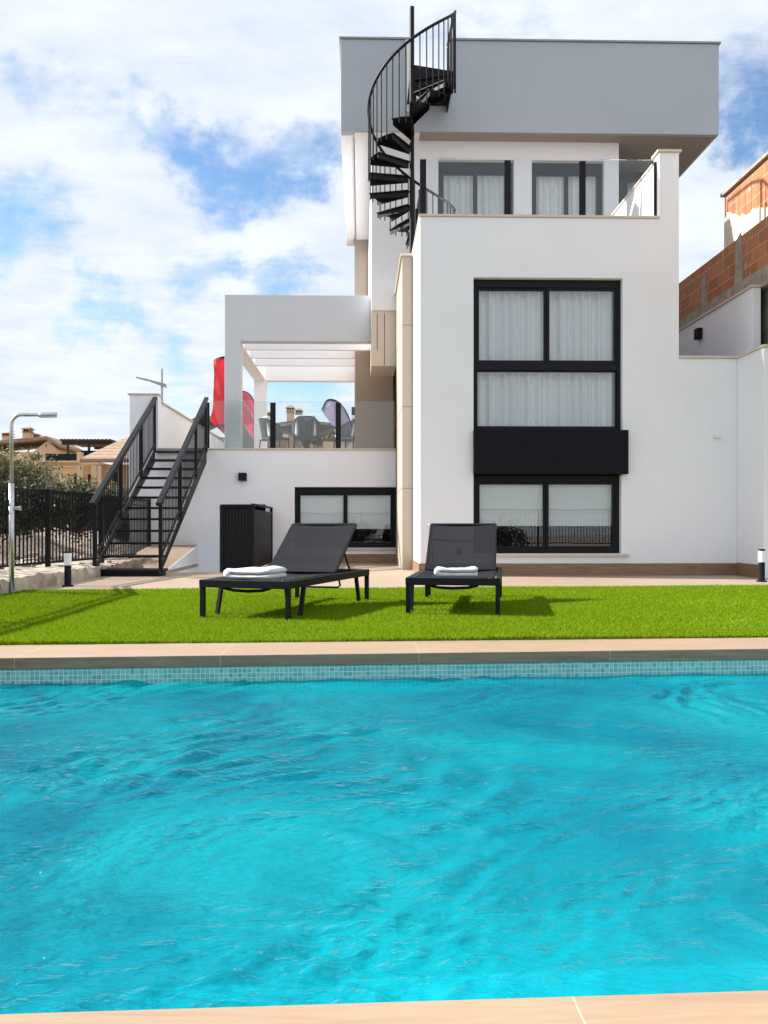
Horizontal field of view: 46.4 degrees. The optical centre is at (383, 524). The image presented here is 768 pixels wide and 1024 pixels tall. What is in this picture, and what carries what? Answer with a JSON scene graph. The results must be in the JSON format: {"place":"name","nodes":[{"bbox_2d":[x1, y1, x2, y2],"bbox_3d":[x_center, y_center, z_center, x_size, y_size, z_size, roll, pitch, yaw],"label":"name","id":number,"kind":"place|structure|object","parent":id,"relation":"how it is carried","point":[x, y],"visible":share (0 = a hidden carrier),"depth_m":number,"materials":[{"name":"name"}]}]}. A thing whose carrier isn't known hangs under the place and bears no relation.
{"place":"outdoors","nodes":[
{"label":"outdoors","id":0,"kind":"place"},
{"bbox_2d":[0,522,127,563],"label":"terrain","id":1,"kind":"structure","parent":0,"point":[51,544],"depth_m":16.98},
{"bbox_2d":[0,452,20,485],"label":"olive bush","id":2,"kind":"object","parent":1,"relation":"on","point":[3,468],"visible":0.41,"depth_m":19.81,"materials":[{"name":"green plant"}]},
{"bbox_2d":[0,431,74,500],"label":"olive bush","id":3,"kind":"object","parent":1,"relation":"on","point":[31,470],"visible":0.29,"depth_m":20.62,"materials":[{"name":"green plant"}]},
{"bbox_2d":[0,427,82,465],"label":"ochre house","id":4,"kind":"structure","parent":1,"relation":"on","point":[29,438],"depth_m":51.94,"materials":[{"name":"paint"}]},
{"bbox_2d":[0,472,83,547],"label":"dark bush","id":5,"kind":"object","parent":1,"relation":"on","point":[19,485],"visible":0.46,"depth_m":15.21,"materials":[{"name":"green plant"}]},
{"bbox_2d":[31,439,116,489],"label":"yellow house","id":6,"kind":"structure","parent":1,"relation":"on","point":[69,463],"depth_m":45.70,"materials":[{"name":"paint"}]},
{"bbox_2d":[29,475,127,542],"bbox_3d":[-5.911,-0.307,17.309,2.279,1.346,1.681,0,0,27],"label":"dark bush","id":7,"kind":"object","parent":1,"relation":"on","point":[86,489],"visible":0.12,"depth_m":17.21,"materials":[{"name":"green plant"}]},
{"bbox_2d":[77,437,128,488],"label":"yellow house","id":8,"kind":"structure","parent":1,"relation":"on","point":[108,453],"depth_m":41.49,"materials":[{"name":"paint"}]},
{"bbox_2d":[192,416,224,439],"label":"ochre house","id":9,"kind":"structure","parent":1,"relation":"on","point":[212,426],"depth_m":53.53,"materials":[{"name":"paint"}]},
{"bbox_2d":[178,567,197,571],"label":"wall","id":10,"kind":"structure","parent":0,"point":[194,569],"depth_m":16.25,"materials":[{"name":"white paint"}]},
{"bbox_2d":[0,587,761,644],"bbox_3d":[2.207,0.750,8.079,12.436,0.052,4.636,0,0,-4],"label":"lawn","id":11,"kind":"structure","parent":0,"point":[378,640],"depth_m":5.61,"materials":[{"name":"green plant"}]},
{"bbox_2d":[9,412,56,592],"bbox_3d":[-3.699,-0.228,9.373,0.540,1.904,0.150,0,0,-1],"label":"outdoor shower","id":12,"kind":"object","parent":11,"relation":"on","point":[12,508],"visible":0.91,"depth_m":9.35,"materials":[{"name":"metal"}]},
{"bbox_2d":[199,523,368,620],"bbox_3d":[-0.779,0.353,7.688,0.750,0.735,1.930,0,0,17],"label":"sun lounger","id":13,"kind":"object","parent":11,"relation":"on","point":[307,555],"visible":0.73,"depth_m":7.98,"materials":[{"name":"black metal"}]},
{"bbox_2d":[223,566,286,578],"bbox_3d":[-1.006,0.371,7.031,0.425,0.096,0.270,0,0,21],"label":"folded towel","id":14,"kind":"object","parent":13,"relation":"on","point":[272,572],"visible":1,"depth_m":6.94,"materials":[{"name":"white fabric"}]},
{"bbox_2d":[405,523,501,614],"bbox_3d":[0.675,0.353,8.039,0.750,0.735,1.930,0,0,8],"label":"sun lounger","id":15,"kind":"object","parent":11,"relation":"on","point":[457,545],"visible":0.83,"depth_m":8.37,"materials":[{"name":"black metal"}]},
{"bbox_2d":[434,566,477,576],"bbox_3d":[0.587,0.377,7.319,0.360,0.083,0.240,0,0,6],"label":"folded towel","id":16,"kind":"object","parent":15,"relation":"on","point":[439,571],"visible":1,"depth_m":7.21,"materials":[{"name":"white fabric"}]},
{"bbox_2d":[0,904,767,1013],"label":"pool basin floor","id":17,"kind":"structure","parent":0,"point":[259,964],"depth_m":4.58,"materials":[{"name":"blue tile"}]},
{"bbox_2d":[0,674,767,1012],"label":"pool water","id":18,"kind":"structure","parent":17,"relation":"on","point":[489,810],"depth_m":5.07,"materials":[{"name":"blue liquid"}]},
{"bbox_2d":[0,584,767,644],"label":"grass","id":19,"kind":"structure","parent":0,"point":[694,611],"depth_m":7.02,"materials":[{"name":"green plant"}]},
{"bbox_2d":[0,637,767,1023],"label":"pool surround paving","id":20,"kind":"structure","parent":0,"point":[742,1007],"depth_m":4.91,"materials":[{"name":"tile"}]},
{"bbox_2d":[0,660,767,693],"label":"pool mosaic wall","id":21,"kind":"structure","parent":0,"point":[380,675],"depth_m":5.07,"materials":[{"name":"blue tile"}]},
{"bbox_2d":[0,0,767,464],"label":"sky","id":22,"kind":"structure","parent":0,"point":[161,161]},
{"bbox_2d":[2,563,767,589],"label":"pavement","id":23,"kind":"structure","parent":0,"point":[389,575],"depth_m":11.68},
{"bbox_2d":[0,537,127,569],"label":"rubble","id":24,"kind":"object","parent":23,"relation":"on","point":[3,568],"visible":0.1,"depth_m":15.41,"materials":[{"name":"beige stone"}]},
{"bbox_2d":[62,551,73,586],"bbox_3d":[-3.716,0.516,10.533,0.130,0.420,0.130,0,0,-1],"label":"bollard light","id":25,"kind":"object","parent":23,"relation":"on","point":[67,566],"visible":1,"depth_m":10.50,"materials":[{"name":"black metal"}]},
{"bbox_2d":[0,558,145,594],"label":"stone kerb wall","id":26,"kind":"structure","parent":23,"relation":"on","point":[36,577],"depth_m":11.28,"materials":[{"name":"beige stone"}]},
{"bbox_2d":[0,486,150,567],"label":"metal fence","id":27,"kind":"object","parent":26,"relation":"on","point":[47,562],"visible":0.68,"depth_m":12.72,"materials":[{"name":"black metal"}]},
{"bbox_2d":[89,397,208,576],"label":"metal staircase","id":28,"kind":"structure","parent":23,"relation":"on","point":[197,436],"depth_m":14.11,"materials":[{"name":"black metal"}]},
{"bbox_2d":[134,545,197,569],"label":"tiled ramp","id":29,"kind":"structure","parent":23,"relation":"on","point":[179,556],"depth_m":15.85,"materials":[{"name":"white paint"}]},
{"bbox_2d":[220,503,272,571],"bbox_3d":[-2.334,0.246,15.476,0.538,1.160,2.910,0,0,-1],"label":"storage cabinet","id":30,"kind":"object","parent":23,"relation":"on","point":[257,538],"visible":0.9,"depth_m":14.04,"materials":[{"name":"black metal"}]},
{"bbox_2d":[127,36,736,574],"bbox_3d":[0.622,-3.537,20.872,11.102,10.926,16.301,0,0,-1],"label":"white villa","id":31,"kind":"object","parent":23,"relation":"on","point":[499,346],"visible":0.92,"depth_m":14.14,"materials":[{"name":"paint"}]},
{"bbox_2d":[258,416,289,447],"bbox_3d":[-2.325,-1.800,18.682,0.588,0.887,0.594,0,0,-29],"label":"terrace chair","id":32,"kind":"object","parent":31,"relation":"on","point":[264,423],"visible":0.8,"depth_m":18.48,"materials":[{"name":"grey wicker"}]},
{"bbox_2d":[291,415,319,447],"bbox_3d":[-1.612,-1.800,18.483,0.594,0.887,0.588,0,0,-3],"label":"terrace chair","id":33,"kind":"object","parent":31,"relation":"on","point":[305,427],"visible":0.98,"depth_m":18.28,"materials":[{"name":"grey wicker"}]},
{"bbox_2d":[281,424,335,447],"bbox_3d":[-1.683,-1.733,19.314,1.300,0.750,1.300,0,0,-1],"label":"dining table","id":34,"kind":"object","parent":31,"relation":"on","point":[287,428],"visible":0.39,"depth_m":19.11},
{"bbox_2d":[333,416,354,447],"bbox_3d":[-0.694,-1.800,18.724,0.588,0.887,0.594,0,0,27],"label":"terrace chair","id":35,"kind":"object","parent":31,"relation":"on","point":[347,437],"visible":0.56,"depth_m":18.47,"materials":[{"name":"grey wicker"}]},
{"bbox_2d":[295,487,395,547],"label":"window","id":36,"kind":"structure","parent":31,"relation":"in","point":[373,510],"depth_m":17.19,"materials":[{"name":"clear glass"}]},
{"bbox_2d":[438,162,512,213],"bbox_3d":[1.738,-5.541,17.196,1.425,2.725,0.255,0,0,-1],"label":"window","id":37,"kind":"structure","parent":31,"relation":"in","point":[472,188],"depth_m":17.21,"materials":[{"name":"clear glass"}]},
{"bbox_2d":[474,475,618,552],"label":"window","id":38,"kind":"structure","parent":31,"relation":"in","point":[531,513],"depth_m":13.07,"materials":[{"name":"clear glass"}]},
{"bbox_2d":[474,280,619,429],"bbox_3d":[2.353,-2.453,13.091,2.144,2.179,0.255,0,0,-1],"label":"window","id":39,"kind":"structure","parent":31,"relation":"in","point":[547,352],"depth_m":13.12,"materials":[{"name":"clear glass"}]},
{"bbox_2d":[532,163,601,214],"bbox_3d":[3.484,-5.541,17.240,1.371,2.725,0.254,0,0,-1],"label":"window","id":40,"kind":"structure","parent":31,"relation":"in","point":[555,186],"depth_m":17.25,"materials":[{"name":"clear glass"}]},
{"bbox_2d":[619,172,643,203],"bbox_3d":[5.034,-5.594,18.583,0.528,3.031,1.200,0,0,-1],"label":"window","id":41,"kind":"structure","parent":31,"relation":"in","point":[627,180],"depth_m":18.06,"materials":[{"name":"clear glass"}]},
{"bbox_2d":[679,285,767,578],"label":"boundary wall","id":42,"kind":"structure","parent":23,"relation":"on","point":[730,326],"depth_m":12.72,"materials":[{"name":"white paint"}]},
{"bbox_2d":[756,549,766,581],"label":"bollard light","id":43,"kind":"object","parent":23,"relation":"on","point":[761,565],"visible":1,"depth_m":11.38,"materials":[{"name":"black metal"}]},
{"bbox_2d":[367,6,456,252],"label":"spiral staircase","id":44,"kind":"structure","parent":0,"point":[428,87],"depth_m":15.07,"materials":[{"name":"black metal"}]},
{"bbox_2d":[679,151,767,344],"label":"unfinished brick house","id":45,"kind":"structure","parent":0,"point":[738,263],"depth_m":14.40,"materials":[{"name":"brick"}]},
{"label":"road","id":46,"kind":"structure","parent":0,"visible":0},
{"bbox_2d":[51,466,102,493],"bbox_3d":[-9.243,-1.022,25.882,2.536,1.505,2.146,0,0,-1],"label":"dry shrub","id":47,"kind":"object","parent":46,"relation":"on","point":[79,480],"visible":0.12,"depth_m":25.63,"materials":[{"name":"green plant"}]},
{"bbox_2d":[87,474,127,500],"bbox_3d":[-7.673,-0.827,25.766,2.340,1.356,1.719,0,0,-28],"label":"dry shrub","id":48,"kind":"object","parent":46,"relation":"on","point":[111,488],"visible":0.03,"depth_m":25.50,"materials":[{"name":"green plant"}]},
{"bbox_2d":[136,368,166,401],"bbox_3d":[-7.741,-2.786,29.814,0.995,4.824,0.160,0,0,-1],"label":"street lamp","id":49,"kind":"object","parent":46,"relation":"on","point":[161,384],"visible":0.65,"depth_m":29.79,"materials":[{"name":"grey metal"}]},
{"bbox_2d":[210,356,224,431],"bbox_3d":[-4.674,-2.694,26.961,0.938,4.740,0.556,0,0,20],"label":"feather flag","id":50,"kind":"object","parent":46,"relation":"on","point":[217,417],"visible":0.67,"depth_m":26.88,"materials":[{"name":"fabric"}]},
{"bbox_2d":[243,391,253,439],"bbox_3d":[-3.993,-2.175,26.852,0.840,3.702,0.556,0,0,-24],"label":"feather flag","id":51,"kind":"object","parent":46,"relation":"on","point":[248,410],"visible":0.45,"depth_m":26.89,"materials":[{"name":"fabric"}]},
{"bbox_2d":[243,423,253,447],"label":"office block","id":52,"kind":"structure","parent":46,"relation":"on","point":[248,441],"depth_m":53.81,"materials":[{"name":"grey concrete"}]},
{"bbox_2d":[267,405,354,447],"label":"stone house","id":53,"kind":"structure","parent":46,"relation":"on","point":[290,419],"depth_m":45.89,"materials":[{"name":"stone"}]},
{"bbox_2d":[311,423,335,447],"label":"hedge","id":54,"kind":"object","parent":53,"relation":"on","point":[331,434],"visible":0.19,"depth_m":40.80,"materials":[{"name":"green plant"}]},
{"bbox_2d":[321,399,352,446],"bbox_3d":[-1.270,-2.058,26.977,1.249,3.469,0.560,0,0,-1],"label":"feather flag","id":55,"kind":"object","parent":46,"relation":"on","point":[328,409],"visible":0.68,"depth_m":26.98,"materials":[{"name":"fabric"}]}
]}

